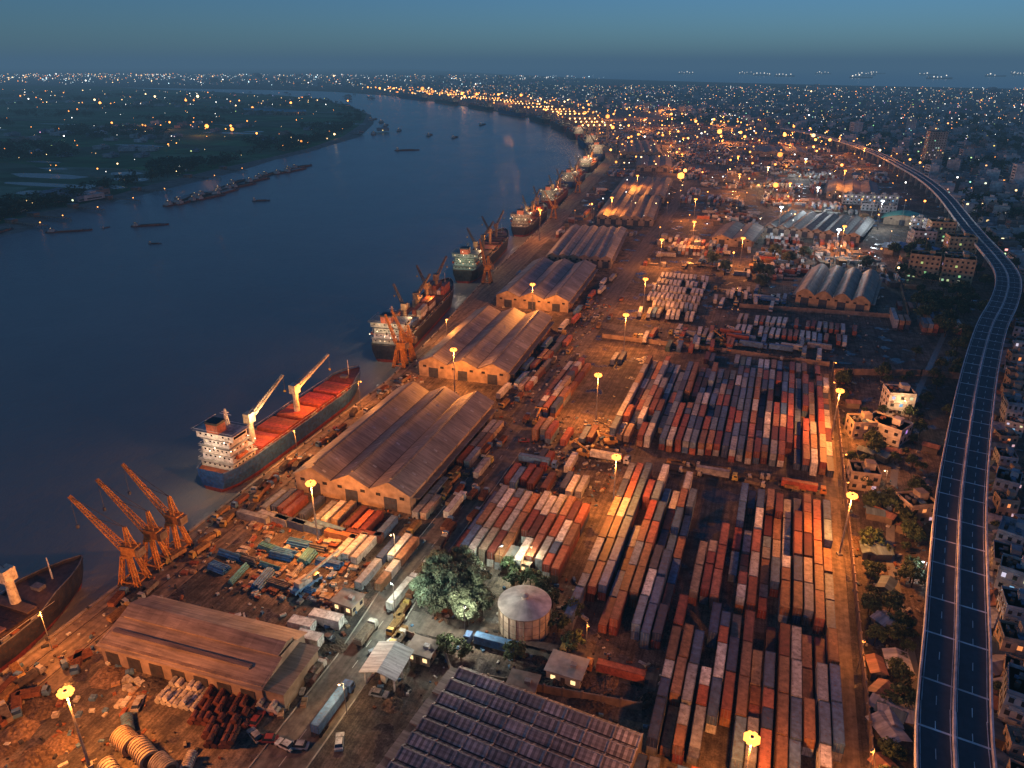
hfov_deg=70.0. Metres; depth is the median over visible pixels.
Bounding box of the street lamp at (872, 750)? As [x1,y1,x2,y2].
[869,748,874,767]
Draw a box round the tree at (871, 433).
[863,427,882,443]
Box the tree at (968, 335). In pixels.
[959,331,972,348]
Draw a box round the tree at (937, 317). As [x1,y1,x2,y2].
[932,314,949,322]
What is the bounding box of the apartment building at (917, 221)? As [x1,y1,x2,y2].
[909,214,925,228]
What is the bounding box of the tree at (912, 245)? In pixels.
[903,241,916,249]
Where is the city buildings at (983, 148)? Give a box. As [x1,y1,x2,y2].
[597,102,1023,175]
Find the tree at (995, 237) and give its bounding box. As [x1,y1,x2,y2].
[991,236,1000,241]
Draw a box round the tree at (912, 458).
[904,453,921,469]
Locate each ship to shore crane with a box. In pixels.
[436,87,451,98]
[447,88,462,103]
[469,90,484,103]
[479,92,495,108]
[493,93,511,109]
[504,94,520,108]
[514,96,534,110]
[532,98,554,112]
[542,100,563,119]
[551,102,576,125]
[561,104,586,125]
[568,108,597,130]
[574,110,605,139]
[581,113,613,142]
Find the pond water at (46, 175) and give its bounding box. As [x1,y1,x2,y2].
[0,123,355,198]
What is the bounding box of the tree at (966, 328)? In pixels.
[952,322,973,340]
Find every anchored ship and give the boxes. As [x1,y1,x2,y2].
[753,73,770,75]
[774,74,794,76]
[857,73,875,75]
[926,76,952,78]
[985,74,1005,76]
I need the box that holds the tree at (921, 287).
[916,283,925,290]
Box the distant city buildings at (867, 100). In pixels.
[414,82,1023,112]
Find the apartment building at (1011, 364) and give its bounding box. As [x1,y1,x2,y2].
[1003,360,1023,369]
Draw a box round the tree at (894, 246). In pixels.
[887,242,901,254]
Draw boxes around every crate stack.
[51,694,97,718]
[101,686,148,716]
[111,664,133,690]
[123,669,144,692]
[180,560,208,575]
[226,545,250,562]
[227,549,247,564]
[238,574,256,591]
[240,549,266,562]
[248,521,275,531]
[248,533,270,547]
[251,577,287,597]
[252,524,274,538]
[252,585,279,599]
[255,511,282,527]
[269,687,307,718]
[270,580,292,600]
[272,572,298,578]
[275,565,287,573]
[280,529,304,548]
[285,574,297,585]
[286,584,313,604]
[294,547,304,565]
[306,582,326,599]
[307,581,338,603]
[310,593,335,605]
[311,575,336,597]
[317,618,349,636]
[320,604,337,611]
[323,538,341,543]
[324,542,338,558]
[325,566,336,578]
[329,549,350,574]
[329,583,354,600]
[348,562,369,570]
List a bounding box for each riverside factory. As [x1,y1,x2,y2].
[252,108,274,113]
[282,109,306,114]
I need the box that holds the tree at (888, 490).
[882,487,895,498]
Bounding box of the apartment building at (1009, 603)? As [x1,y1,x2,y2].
[996,585,1023,622]
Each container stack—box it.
[260,489,286,510]
[270,488,296,511]
[277,489,303,512]
[281,494,308,516]
[298,495,324,519]
[311,500,337,521]
[321,500,346,522]
[331,500,356,525]
[331,534,356,560]
[342,532,367,559]
[343,505,368,529]
[350,509,374,529]
[350,535,376,564]
[354,535,400,590]
[359,510,383,530]
[373,515,397,538]
[374,536,419,591]
[387,533,411,561]
[411,419,496,518]
[420,420,503,519]
[451,491,497,552]
[460,484,508,545]
[468,488,514,557]
[478,488,524,563]
[487,490,532,567]
[494,493,539,569]
[504,462,520,484]
[509,466,525,488]
[513,349,548,388]
[513,495,556,571]
[518,335,566,390]
[520,463,535,485]
[521,490,550,542]
[525,335,571,390]
[525,494,566,568]
[527,467,542,489]
[532,417,545,441]
[533,448,548,466]
[535,496,575,573]
[536,361,576,416]
[539,361,573,401]
[539,450,554,471]
[540,416,553,440]
[540,471,555,493]
[542,500,581,577]
[543,357,584,417]
[545,420,558,444]
[550,363,590,418]
[550,503,589,583]
[556,226,564,237]
[559,471,573,493]
[560,427,573,445]
[564,451,577,472]
[564,462,635,630]
[565,474,580,496]
[574,474,589,497]
[578,425,591,442]
[583,208,590,217]
[586,424,598,442]
[586,462,643,601]
[597,462,652,600]
[598,201,603,207]
[598,479,655,633]
[602,139,617,144]
[607,137,623,141]
[607,169,634,176]
[608,464,668,635]
[609,355,652,436]
[610,352,619,364]
[613,134,633,138]
[616,360,657,440]
[617,351,626,363]
[623,361,662,441]
[626,130,640,133]
[628,488,671,607]
[629,155,647,160]
[630,490,679,640]
[633,753,647,767]
[636,356,670,428]
[636,363,674,446]
[639,135,653,139]
[639,471,692,649]
[643,364,680,447]
[646,133,660,137]
[646,594,688,755]
[647,755,660,767]
[650,488,696,649]
[654,128,667,132]
[658,361,693,449]
[658,372,684,433]
[659,623,693,756]
[660,127,678,130]
[661,139,676,143]
[665,339,672,351]
[665,362,698,452]
[669,152,697,158]
[670,165,681,172]
[671,121,685,124]
[671,629,704,764]
[674,148,692,154]
[674,367,705,451]
[675,132,688,134]
[675,235,727,257]
[676,160,683,166]
[676,340,683,351]
[680,195,691,203]
[681,172,706,180]
[681,368,710,453]
[682,128,699,131]
[685,143,702,146]
[686,602,721,765]
[687,167,709,174]
[687,187,700,194]
[688,341,694,352]
[688,540,707,605]
[689,139,709,144]
[689,362,717,454]
[693,137,711,141]
[697,135,718,138]
[697,369,723,455]
[698,157,727,164]
[699,540,717,604]
[703,351,710,363]
[705,369,729,455]
[705,610,730,734]
[707,128,723,131]
[707,151,728,155]
[707,194,743,206]
[708,353,715,365]
[708,522,729,609]
[711,146,731,151]
[712,124,724,127]
[712,370,735,455]
[719,613,741,727]
[721,365,743,457]
[726,132,741,136]
[727,482,748,582]
[728,368,749,462]
[729,609,754,767]
[731,128,745,132]
[733,354,739,367]
[734,490,755,612]
[735,367,755,461]
[737,155,758,161]
[740,356,745,366]
[743,649,762,767]
[744,368,762,464]
[744,488,764,617]
[745,357,751,367]
[749,139,767,143]
[750,136,769,140]
[752,370,768,463]
[756,488,774,618]
[756,626,775,767]
[757,359,763,370]
[760,369,774,463]
[763,182,802,192]
[763,359,769,371]
[764,191,794,199]
[765,233,799,244]
[766,177,787,183]
[768,371,781,466]
[769,492,783,597]
[770,160,796,167]
[771,359,776,371]
[772,623,789,767]
[774,154,798,157]
[776,142,793,146]
[776,361,782,373]
[776,371,788,466]
[777,499,790,623]
[785,373,794,454]
[788,625,801,767]
[789,361,794,372]
[790,498,802,624]
[793,378,800,469]
[795,363,800,376]
[801,362,806,375]
[801,373,809,471]
[801,493,813,626]
[801,634,815,757]
[807,147,829,151]
[807,171,838,179]
[808,382,817,475]
[809,184,821,193]
[809,198,846,212]
[810,179,827,185]
[811,499,824,634]
[813,236,853,249]
[813,637,831,767]
[814,365,819,378]
[815,376,826,474]
[821,499,835,635]
[822,377,833,477]
[825,627,844,762]
[852,175,889,182]
[889,307,898,327]
[896,301,902,310]
[898,314,904,329]
[903,314,910,329]
[916,315,928,332]
[922,314,933,332]
[930,312,938,332]
[955,319,961,334]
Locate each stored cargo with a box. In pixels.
[564,214,583,226]
[586,186,608,196]
[609,163,620,168]
[611,121,632,122]
[614,126,641,129]
[621,124,644,126]
[623,133,645,135]
[625,159,635,164]
[626,231,683,250]
[636,126,663,129]
[643,251,675,266]
[646,125,664,127]
[651,131,677,134]
[666,125,688,128]
[667,136,692,140]
[668,123,689,126]
[670,156,699,162]
[672,134,696,137]
[681,145,710,150]
[682,177,724,186]
[688,126,711,129]
[697,210,758,224]
[700,132,725,135]
[702,203,759,215]
[705,131,729,134]
[705,154,736,158]
[716,144,745,147]
[718,140,744,144]
[722,180,767,188]
[723,136,750,139]
[727,169,771,175]
[730,131,753,133]
[733,164,772,170]
[734,257,811,279]
[747,242,813,261]
[754,134,781,138]
[761,196,816,208]
[770,169,809,178]
[772,165,812,172]
[777,156,810,161]
[779,138,803,140]
[779,140,809,144]
[807,144,828,147]
[808,153,846,159]
[810,158,846,163]
[810,161,849,168]
[813,245,886,267]
[814,207,873,217]
[817,260,900,287]
[846,159,875,165]
[851,168,887,175]
[881,241,940,255]
[897,256,908,264]
[898,270,916,289]
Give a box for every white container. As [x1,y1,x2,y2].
[287,614,316,630]
[299,627,324,646]
[308,607,344,629]
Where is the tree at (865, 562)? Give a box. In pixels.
[862,559,874,567]
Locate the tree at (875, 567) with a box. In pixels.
[864,560,881,571]
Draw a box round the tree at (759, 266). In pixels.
[752,262,764,272]
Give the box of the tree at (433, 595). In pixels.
[417,583,447,616]
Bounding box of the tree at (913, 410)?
[902,405,918,419]
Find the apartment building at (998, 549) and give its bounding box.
[990,539,1023,572]
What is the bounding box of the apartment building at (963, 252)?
[945,251,976,257]
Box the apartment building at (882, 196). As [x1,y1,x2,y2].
[876,192,887,204]
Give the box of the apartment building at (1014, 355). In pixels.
[1005,347,1023,361]
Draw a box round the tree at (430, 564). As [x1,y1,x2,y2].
[421,551,451,578]
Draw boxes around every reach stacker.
[532,407,546,425]
[569,438,589,459]
[596,430,617,445]
[710,330,725,341]
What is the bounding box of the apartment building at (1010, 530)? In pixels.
[995,515,1023,546]
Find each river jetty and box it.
[4,218,48,228]
[67,203,105,212]
[104,194,140,202]
[130,186,171,192]
[182,174,221,179]
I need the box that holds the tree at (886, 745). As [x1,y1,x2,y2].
[877,736,905,758]
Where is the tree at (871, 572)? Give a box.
[865,568,879,581]
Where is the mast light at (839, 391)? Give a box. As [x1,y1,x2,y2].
[831,388,844,439]
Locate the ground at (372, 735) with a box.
[0,67,1023,767]
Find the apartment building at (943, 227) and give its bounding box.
[926,218,956,242]
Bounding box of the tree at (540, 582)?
[534,574,552,591]
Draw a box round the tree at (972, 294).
[966,290,980,302]
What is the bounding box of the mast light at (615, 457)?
[612,454,620,499]
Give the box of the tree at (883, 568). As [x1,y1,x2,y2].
[875,562,886,574]
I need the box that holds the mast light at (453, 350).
[450,348,456,392]
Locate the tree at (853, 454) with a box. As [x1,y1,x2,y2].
[844,450,858,459]
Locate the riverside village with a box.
[0,88,396,211]
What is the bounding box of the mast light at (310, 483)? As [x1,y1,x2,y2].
[305,479,319,542]
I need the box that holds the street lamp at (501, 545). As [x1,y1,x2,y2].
[499,544,503,579]
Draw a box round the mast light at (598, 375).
[593,373,601,422]
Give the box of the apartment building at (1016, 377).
[1003,372,1023,387]
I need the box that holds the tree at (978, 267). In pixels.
[975,263,984,274]
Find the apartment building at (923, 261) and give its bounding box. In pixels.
[906,249,941,280]
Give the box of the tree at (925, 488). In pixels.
[911,484,932,496]
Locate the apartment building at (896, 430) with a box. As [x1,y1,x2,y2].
[866,411,912,446]
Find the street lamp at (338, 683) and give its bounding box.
[337,682,346,713]
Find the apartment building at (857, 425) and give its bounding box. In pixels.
[844,411,878,438]
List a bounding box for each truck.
[310,679,355,737]
[385,572,418,613]
[443,491,466,519]
[463,630,521,658]
[473,455,493,480]
[496,382,511,400]
[509,638,569,652]
[515,371,529,387]
[517,452,558,469]
[520,357,533,372]
[540,336,552,350]
[554,330,566,342]
[558,319,568,331]
[571,313,580,324]
[573,305,582,315]
[585,300,594,307]
[586,657,648,687]
[587,289,595,299]
[589,448,629,465]
[597,285,605,294]
[599,277,606,286]
[608,273,616,282]
[633,333,661,340]
[637,306,642,316]
[642,330,649,343]
[646,291,653,301]
[646,307,652,317]
[648,327,657,339]
[651,291,657,301]
[651,307,657,317]
[652,284,657,291]
[652,299,657,308]
[655,307,662,319]
[656,284,661,291]
[656,292,661,299]
[656,299,662,307]
[660,292,666,299]
[660,300,666,311]
[664,285,669,291]
[665,292,670,300]
[665,301,670,310]
[665,309,670,319]
[668,329,696,336]
[669,293,674,301]
[670,301,675,311]
[670,309,675,319]
[673,286,677,293]
[673,323,682,336]
[674,294,678,303]
[674,302,679,311]
[675,309,680,321]
[676,280,681,288]
[677,287,682,294]
[678,294,683,302]
[679,302,683,312]
[679,327,687,339]
[682,287,686,296]
[682,294,687,303]
[683,302,688,313]
[684,311,689,322]
[686,280,689,289]
[687,295,691,302]
[688,303,692,313]
[689,281,694,289]
[689,311,694,323]
[690,287,695,296]
[691,296,696,305]
[692,334,698,343]
[693,303,697,314]
[694,288,699,295]
[694,337,700,350]
[695,464,737,482]
[696,296,700,306]
[697,326,702,336]
[698,255,704,263]
[698,262,716,268]
[699,289,703,299]
[700,275,704,284]
[701,327,708,341]
[702,282,706,289]
[703,258,723,263]
[705,332,713,344]
[709,339,714,352]
[712,249,730,255]
[713,285,737,292]
[713,294,717,304]
[714,328,741,334]
[718,297,725,308]
[721,333,749,340]
[725,289,729,298]
[726,333,756,341]
[726,336,730,347]
[727,337,734,351]
[729,289,733,298]
[733,298,739,305]
[734,324,741,330]
[734,339,763,349]
[736,313,743,323]
[737,287,740,296]
[741,324,746,333]
[742,313,748,323]
[743,290,747,300]
[746,269,749,278]
[746,324,752,334]
[748,294,772,301]
[753,297,757,304]
[753,315,759,327]
[754,284,759,293]
[756,295,781,303]
[757,326,763,338]
[758,289,780,296]
[758,315,765,326]
[759,255,776,260]
[761,333,766,344]
[762,326,769,336]
[762,343,794,353]
[764,316,770,327]
[768,300,774,311]
[768,327,775,339]
[770,317,776,327]
[773,259,794,265]
[774,293,779,304]
[774,328,781,340]
[775,342,804,352]
[776,316,781,327]
[777,268,795,273]
[778,477,826,495]
[781,293,786,304]
[781,317,787,328]
[781,328,786,340]
[787,329,792,341]
[791,268,810,273]
[792,329,798,342]
[793,319,798,329]
[797,265,800,274]
[798,330,804,341]
[798,337,804,351]
[801,345,806,358]
[804,341,832,351]
[805,320,810,330]
[805,331,810,342]
[810,320,816,331]
[811,332,816,341]
[816,321,821,332]
[816,348,821,360]
[817,333,821,342]
[822,321,827,333]
[823,333,828,343]
[828,322,833,334]
[833,323,839,335]
[835,333,840,346]
[840,323,844,334]
[841,335,846,347]
[851,324,856,337]
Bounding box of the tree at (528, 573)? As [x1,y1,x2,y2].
[522,566,541,584]
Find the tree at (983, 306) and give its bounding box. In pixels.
[977,303,986,311]
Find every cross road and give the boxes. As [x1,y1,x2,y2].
[404,610,658,690]
[522,438,837,497]
[602,323,870,365]
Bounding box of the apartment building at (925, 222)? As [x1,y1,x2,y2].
[922,217,943,227]
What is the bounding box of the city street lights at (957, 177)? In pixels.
[765,120,1019,220]
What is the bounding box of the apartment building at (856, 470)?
[846,459,881,491]
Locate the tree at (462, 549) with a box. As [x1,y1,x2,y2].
[449,544,471,564]
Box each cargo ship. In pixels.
[0,554,82,671]
[191,354,360,491]
[399,93,427,100]
[435,96,458,104]
[468,101,493,110]
[498,106,525,116]
[510,186,547,236]
[529,112,550,123]
[540,168,567,208]
[550,118,571,131]
[562,154,585,188]
[566,124,584,139]
[578,125,598,148]
[579,144,598,172]
[586,134,604,161]
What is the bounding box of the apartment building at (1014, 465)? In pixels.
[996,463,1023,489]
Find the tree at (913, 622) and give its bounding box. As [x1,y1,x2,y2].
[903,614,916,628]
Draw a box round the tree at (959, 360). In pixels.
[951,357,963,368]
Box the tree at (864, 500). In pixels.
[862,494,878,506]
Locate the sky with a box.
[0,0,1023,66]
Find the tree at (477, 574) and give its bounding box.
[457,561,492,591]
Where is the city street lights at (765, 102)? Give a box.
[410,85,1021,124]
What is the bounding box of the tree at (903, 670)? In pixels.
[891,662,914,683]
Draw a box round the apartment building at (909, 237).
[906,231,912,243]
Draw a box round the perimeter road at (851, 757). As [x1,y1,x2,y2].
[820,373,860,767]
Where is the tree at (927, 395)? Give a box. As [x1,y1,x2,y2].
[918,390,934,405]
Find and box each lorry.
[0,670,21,693]
[0,682,18,701]
[0,700,13,723]
[0,715,7,729]
[8,661,25,678]
[11,691,22,718]
[12,664,46,688]
[16,685,51,700]
[59,647,92,670]
[70,649,83,674]
[106,601,130,622]
[107,586,128,607]
[121,587,146,604]
[137,579,158,598]
[162,546,186,564]
[188,540,210,558]
[198,529,220,543]
[212,505,229,520]
[216,509,236,523]
[219,511,234,526]
[231,493,248,508]
[242,503,256,516]
[251,478,264,492]
[253,487,264,501]
[261,480,273,494]
[263,475,279,488]
[267,472,278,481]
[279,458,292,470]
[288,455,302,467]
[291,457,302,469]
[296,453,313,465]
[304,658,326,682]
[315,435,329,447]
[325,431,336,442]
[334,423,346,431]
[336,426,349,435]
[349,406,357,416]
[353,617,378,646]
[363,403,376,412]
[377,385,388,393]
[378,389,388,398]
[386,613,404,635]
[389,624,408,640]
[393,599,410,618]
[393,628,406,641]
[398,375,410,382]
[399,374,409,382]
[405,588,416,598]
[406,519,421,535]
[414,560,425,574]
[434,533,448,549]
[440,485,452,499]
[440,515,453,530]
[442,476,453,489]
[442,521,456,536]
[445,492,457,505]
[447,465,460,476]
[449,471,460,484]
[454,481,465,492]
[467,486,479,500]
[467,506,481,521]
[472,476,484,488]
[478,487,489,500]
[480,442,492,453]
[496,435,506,447]
[500,398,509,408]
[515,392,523,401]
[522,412,530,422]
[528,370,535,377]
[551,356,556,364]
[566,346,572,354]
[571,442,589,449]
[572,353,579,360]
[591,443,608,449]
[596,312,602,317]
[601,447,619,452]
[664,463,682,473]
[667,458,685,466]
[671,461,689,467]
[681,459,700,466]
[682,466,701,476]
[683,337,692,341]
[699,344,708,350]
[708,346,721,351]
[712,466,731,474]
[731,472,751,479]
[734,342,747,347]
[744,469,764,480]
[744,477,765,488]
[765,473,786,482]
[768,354,782,360]
[780,356,794,361]
[784,484,805,491]
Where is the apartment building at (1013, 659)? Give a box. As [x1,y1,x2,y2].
[1000,654,1023,676]
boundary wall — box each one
[398,625,450,668]
[451,666,642,710]
[602,333,829,366]
[739,264,909,317]
[832,368,1003,767]
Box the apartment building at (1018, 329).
[1012,321,1023,337]
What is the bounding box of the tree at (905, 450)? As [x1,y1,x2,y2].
[902,447,909,452]
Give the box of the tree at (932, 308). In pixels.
[918,303,937,314]
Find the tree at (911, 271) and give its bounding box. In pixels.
[903,267,918,280]
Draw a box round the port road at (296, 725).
[250,159,693,767]
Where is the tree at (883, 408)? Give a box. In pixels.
[877,404,888,412]
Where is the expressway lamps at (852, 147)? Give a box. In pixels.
[757,119,923,178]
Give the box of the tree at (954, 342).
[947,336,967,350]
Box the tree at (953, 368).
[947,365,959,372]
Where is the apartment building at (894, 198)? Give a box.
[887,193,899,205]
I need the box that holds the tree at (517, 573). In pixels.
[502,568,523,585]
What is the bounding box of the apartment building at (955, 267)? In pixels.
[938,253,976,284]
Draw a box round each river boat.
[0,224,13,233]
[45,228,91,232]
[131,221,168,226]
[252,198,269,201]
[394,148,418,150]
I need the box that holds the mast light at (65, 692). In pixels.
[56,685,93,767]
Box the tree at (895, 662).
[884,656,905,669]
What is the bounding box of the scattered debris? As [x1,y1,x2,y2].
[3,284,931,767]
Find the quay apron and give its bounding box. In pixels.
[0,146,614,732]
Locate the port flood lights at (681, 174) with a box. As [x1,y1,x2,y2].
[558,112,905,225]
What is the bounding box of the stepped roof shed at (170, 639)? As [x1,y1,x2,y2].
[95,595,319,707]
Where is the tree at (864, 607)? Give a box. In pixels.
[861,601,882,614]
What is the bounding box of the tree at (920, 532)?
[909,525,927,545]
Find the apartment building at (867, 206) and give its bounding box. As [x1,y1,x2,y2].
[860,200,877,210]
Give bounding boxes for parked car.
[130,695,145,712]
[234,612,245,616]
[239,712,254,722]
[246,726,261,743]
[248,710,265,727]
[256,733,278,744]
[274,737,293,752]
[290,739,309,751]
[322,631,335,642]
[334,732,344,751]
[368,687,388,699]
[460,471,471,476]
[518,438,529,442]
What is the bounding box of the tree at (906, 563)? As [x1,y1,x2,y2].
[900,560,926,582]
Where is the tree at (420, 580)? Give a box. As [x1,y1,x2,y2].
[408,572,435,598]
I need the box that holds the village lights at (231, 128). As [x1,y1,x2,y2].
[111,121,257,134]
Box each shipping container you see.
[236,508,269,524]
[258,509,289,527]
[274,513,305,531]
[290,517,323,535]
[311,519,345,531]
[324,527,358,540]
[346,527,383,543]
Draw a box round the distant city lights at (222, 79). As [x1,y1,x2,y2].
[1,73,584,88]
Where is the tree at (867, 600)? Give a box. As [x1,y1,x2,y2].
[861,592,882,613]
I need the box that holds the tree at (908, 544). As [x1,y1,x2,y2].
[901,541,911,550]
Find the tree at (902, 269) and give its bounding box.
[894,264,907,275]
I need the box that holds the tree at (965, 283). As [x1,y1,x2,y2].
[951,279,970,292]
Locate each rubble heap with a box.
[0,717,40,743]
[0,741,19,759]
[14,745,54,767]
[22,692,57,716]
[22,697,56,707]
[26,705,57,721]
[43,731,79,755]
[88,665,126,689]
[121,691,151,711]
[138,676,167,695]
[315,623,322,630]
[319,638,347,655]
[320,627,333,633]
[373,673,390,683]
[381,696,403,713]
[393,682,411,697]
[523,666,545,681]
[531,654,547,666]
[540,678,561,687]
[562,683,571,688]
[567,698,588,709]
[581,675,591,688]
[581,699,612,715]
[585,685,615,697]
[595,673,618,690]
[634,691,656,709]
[767,337,777,342]
[832,399,844,406]
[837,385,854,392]
[852,535,860,544]
[885,485,897,491]
[917,604,924,618]
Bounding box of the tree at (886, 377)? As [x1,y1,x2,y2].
[882,373,893,383]
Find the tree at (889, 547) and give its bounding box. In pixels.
[884,543,895,552]
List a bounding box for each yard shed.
[710,221,765,247]
[747,145,806,157]
[824,178,879,198]
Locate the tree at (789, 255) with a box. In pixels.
[781,251,796,262]
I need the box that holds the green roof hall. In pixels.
[881,210,926,225]
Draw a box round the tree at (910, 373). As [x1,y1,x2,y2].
[906,370,914,378]
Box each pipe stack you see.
[207,560,231,574]
[217,548,240,561]
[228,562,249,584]
[240,554,259,566]
[250,567,274,590]
[257,541,279,552]
[259,560,280,570]
[265,577,291,592]
[269,546,296,562]
[286,537,312,549]
[289,562,304,576]
[296,547,317,564]
[303,586,316,594]
[309,543,328,553]
[314,556,343,570]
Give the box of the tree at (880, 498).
[862,487,885,506]
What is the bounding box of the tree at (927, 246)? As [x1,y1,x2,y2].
[920,243,931,248]
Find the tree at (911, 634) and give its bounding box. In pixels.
[908,627,919,639]
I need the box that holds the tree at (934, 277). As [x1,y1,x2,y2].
[928,273,938,284]
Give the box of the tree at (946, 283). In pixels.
[939,281,948,290]
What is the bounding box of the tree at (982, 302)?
[976,299,988,308]
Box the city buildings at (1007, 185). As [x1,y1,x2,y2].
[912,162,1023,293]
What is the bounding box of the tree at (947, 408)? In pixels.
[941,404,951,414]
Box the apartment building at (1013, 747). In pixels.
[1002,724,1023,762]
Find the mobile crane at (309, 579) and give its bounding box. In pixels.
[287,549,339,597]
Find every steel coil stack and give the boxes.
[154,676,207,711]
[187,684,257,729]
[201,716,241,749]
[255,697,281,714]
[306,656,328,686]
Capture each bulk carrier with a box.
[367,256,453,362]
[450,210,508,282]
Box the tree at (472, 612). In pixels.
[451,596,479,626]
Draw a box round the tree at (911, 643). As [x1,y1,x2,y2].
[899,638,916,651]
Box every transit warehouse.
[293,381,496,513]
[416,305,553,385]
[494,257,597,312]
[545,224,627,267]
[595,193,662,225]
[609,176,672,202]
[618,139,662,157]
[635,155,672,171]
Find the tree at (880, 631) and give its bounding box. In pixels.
[864,623,888,643]
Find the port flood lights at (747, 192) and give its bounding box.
[574,121,927,287]
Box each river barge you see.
[163,195,191,206]
[172,194,191,201]
[174,193,203,204]
[189,192,208,201]
[195,192,225,199]
[197,190,213,195]
[211,187,238,194]
[224,184,240,188]
[228,179,245,184]
[231,182,255,187]
[245,177,269,182]
[257,171,272,176]
[273,170,294,174]
[283,167,305,172]
[292,162,311,167]
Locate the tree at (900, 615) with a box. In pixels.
[887,610,911,626]
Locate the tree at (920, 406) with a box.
[914,402,922,408]
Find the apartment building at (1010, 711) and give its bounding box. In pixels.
[996,662,1023,727]
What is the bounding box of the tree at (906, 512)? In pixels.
[897,506,917,520]
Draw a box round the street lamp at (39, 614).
[37,612,52,650]
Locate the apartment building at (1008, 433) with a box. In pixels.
[993,427,1018,448]
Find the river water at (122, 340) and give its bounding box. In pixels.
[0,66,1023,651]
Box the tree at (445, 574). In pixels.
[433,561,467,588]
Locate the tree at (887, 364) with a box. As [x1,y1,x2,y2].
[879,361,891,367]
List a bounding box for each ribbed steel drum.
[97,756,121,767]
[110,724,138,758]
[120,712,134,729]
[127,735,158,767]
[148,751,178,767]
[180,749,197,767]
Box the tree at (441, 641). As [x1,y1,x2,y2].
[436,632,457,653]
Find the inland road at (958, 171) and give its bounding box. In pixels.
[950,154,1023,285]
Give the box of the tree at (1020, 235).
[1018,231,1023,240]
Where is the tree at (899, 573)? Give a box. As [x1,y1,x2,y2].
[893,569,906,580]
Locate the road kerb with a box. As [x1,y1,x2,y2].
[248,447,519,767]
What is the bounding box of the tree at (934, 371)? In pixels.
[927,367,940,378]
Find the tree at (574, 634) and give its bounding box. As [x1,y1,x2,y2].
[560,628,585,651]
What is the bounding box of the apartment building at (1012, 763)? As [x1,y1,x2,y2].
[1006,758,1023,767]
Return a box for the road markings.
[279,337,584,765]
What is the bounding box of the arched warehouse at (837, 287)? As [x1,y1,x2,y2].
[793,263,882,311]
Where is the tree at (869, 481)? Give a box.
[860,476,873,485]
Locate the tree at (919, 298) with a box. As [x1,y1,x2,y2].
[910,291,926,307]
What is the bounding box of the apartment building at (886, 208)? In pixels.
[878,202,896,212]
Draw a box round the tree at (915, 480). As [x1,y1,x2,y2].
[907,475,925,487]
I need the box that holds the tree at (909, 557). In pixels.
[904,554,923,566]
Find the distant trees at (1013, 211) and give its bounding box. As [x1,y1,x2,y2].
[658,108,1023,307]
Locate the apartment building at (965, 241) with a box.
[942,232,977,253]
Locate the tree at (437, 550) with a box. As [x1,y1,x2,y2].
[430,548,451,562]
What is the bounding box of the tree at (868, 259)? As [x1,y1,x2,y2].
[858,254,875,267]
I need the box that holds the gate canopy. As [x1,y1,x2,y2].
[359,641,413,691]
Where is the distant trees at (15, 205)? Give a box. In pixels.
[0,91,364,219]
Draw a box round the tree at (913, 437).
[907,434,917,443]
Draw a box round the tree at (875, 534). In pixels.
[858,526,884,545]
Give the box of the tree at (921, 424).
[913,418,927,435]
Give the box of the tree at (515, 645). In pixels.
[502,640,526,661]
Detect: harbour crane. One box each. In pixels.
[67,495,152,589]
[95,478,173,572]
[121,463,193,550]
[384,314,409,368]
[391,309,416,362]
[479,239,493,284]
[544,190,558,218]
[570,169,581,192]
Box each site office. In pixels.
[330,587,365,616]
[407,634,438,666]
[504,545,538,570]
[506,668,540,692]
[544,649,589,689]
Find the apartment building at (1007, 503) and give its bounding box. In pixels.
[992,488,1020,517]
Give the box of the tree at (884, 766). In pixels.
[879,764,894,767]
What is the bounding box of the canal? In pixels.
[885,333,946,706]
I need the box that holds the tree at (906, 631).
[891,622,908,635]
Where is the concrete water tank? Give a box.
[498,585,551,644]
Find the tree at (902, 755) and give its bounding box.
[894,747,909,761]
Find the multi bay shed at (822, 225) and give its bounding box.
[764,209,875,242]
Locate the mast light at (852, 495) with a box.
[836,492,857,555]
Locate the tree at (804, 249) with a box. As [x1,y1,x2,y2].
[798,246,812,257]
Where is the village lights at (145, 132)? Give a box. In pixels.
[4,89,333,174]
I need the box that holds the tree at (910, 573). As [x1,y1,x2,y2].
[901,564,926,587]
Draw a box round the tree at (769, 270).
[762,264,775,275]
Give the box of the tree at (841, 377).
[835,370,851,384]
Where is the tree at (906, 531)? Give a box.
[901,526,916,541]
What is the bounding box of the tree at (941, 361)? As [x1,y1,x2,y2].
[935,356,948,370]
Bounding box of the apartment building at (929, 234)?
[910,227,937,245]
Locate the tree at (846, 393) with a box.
[838,388,849,398]
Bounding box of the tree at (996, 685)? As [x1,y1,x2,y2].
[993,680,1000,694]
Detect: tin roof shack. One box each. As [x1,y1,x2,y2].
[845,399,861,408]
[856,445,875,456]
[859,540,877,560]
[862,542,884,547]
[865,505,886,522]
[865,653,888,680]
[865,711,912,748]
[866,692,903,713]
[867,752,897,767]
[868,678,893,697]
[870,544,894,560]
[870,609,910,640]
[873,505,897,524]
[873,699,907,723]
[874,449,893,463]
[875,575,897,593]
[876,700,914,730]
[880,447,901,458]
[882,647,913,677]
[884,704,904,729]
[895,518,923,536]
[921,441,940,454]
[988,496,994,512]
[988,512,1002,519]
[988,517,1000,524]
[988,524,998,529]
[988,529,997,540]
[988,544,990,563]
[989,460,996,471]
[989,469,995,478]
[989,564,995,583]
[989,571,995,589]
[989,582,997,606]
[990,588,998,600]
[990,607,1000,618]
[991,435,1001,442]
[991,442,1009,447]
[991,612,999,635]
[992,636,1011,654]
[992,654,1004,677]
[993,406,999,420]
[993,421,1006,428]
[993,422,1004,428]
[993,677,1002,681]
[993,693,998,712]
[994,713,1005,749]
[995,400,1000,406]
[995,746,1012,767]
[998,367,1005,375]
[1000,358,1007,367]
[1005,334,1016,339]
[1009,319,1017,328]
[1012,513,1023,518]
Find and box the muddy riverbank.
[0,102,373,235]

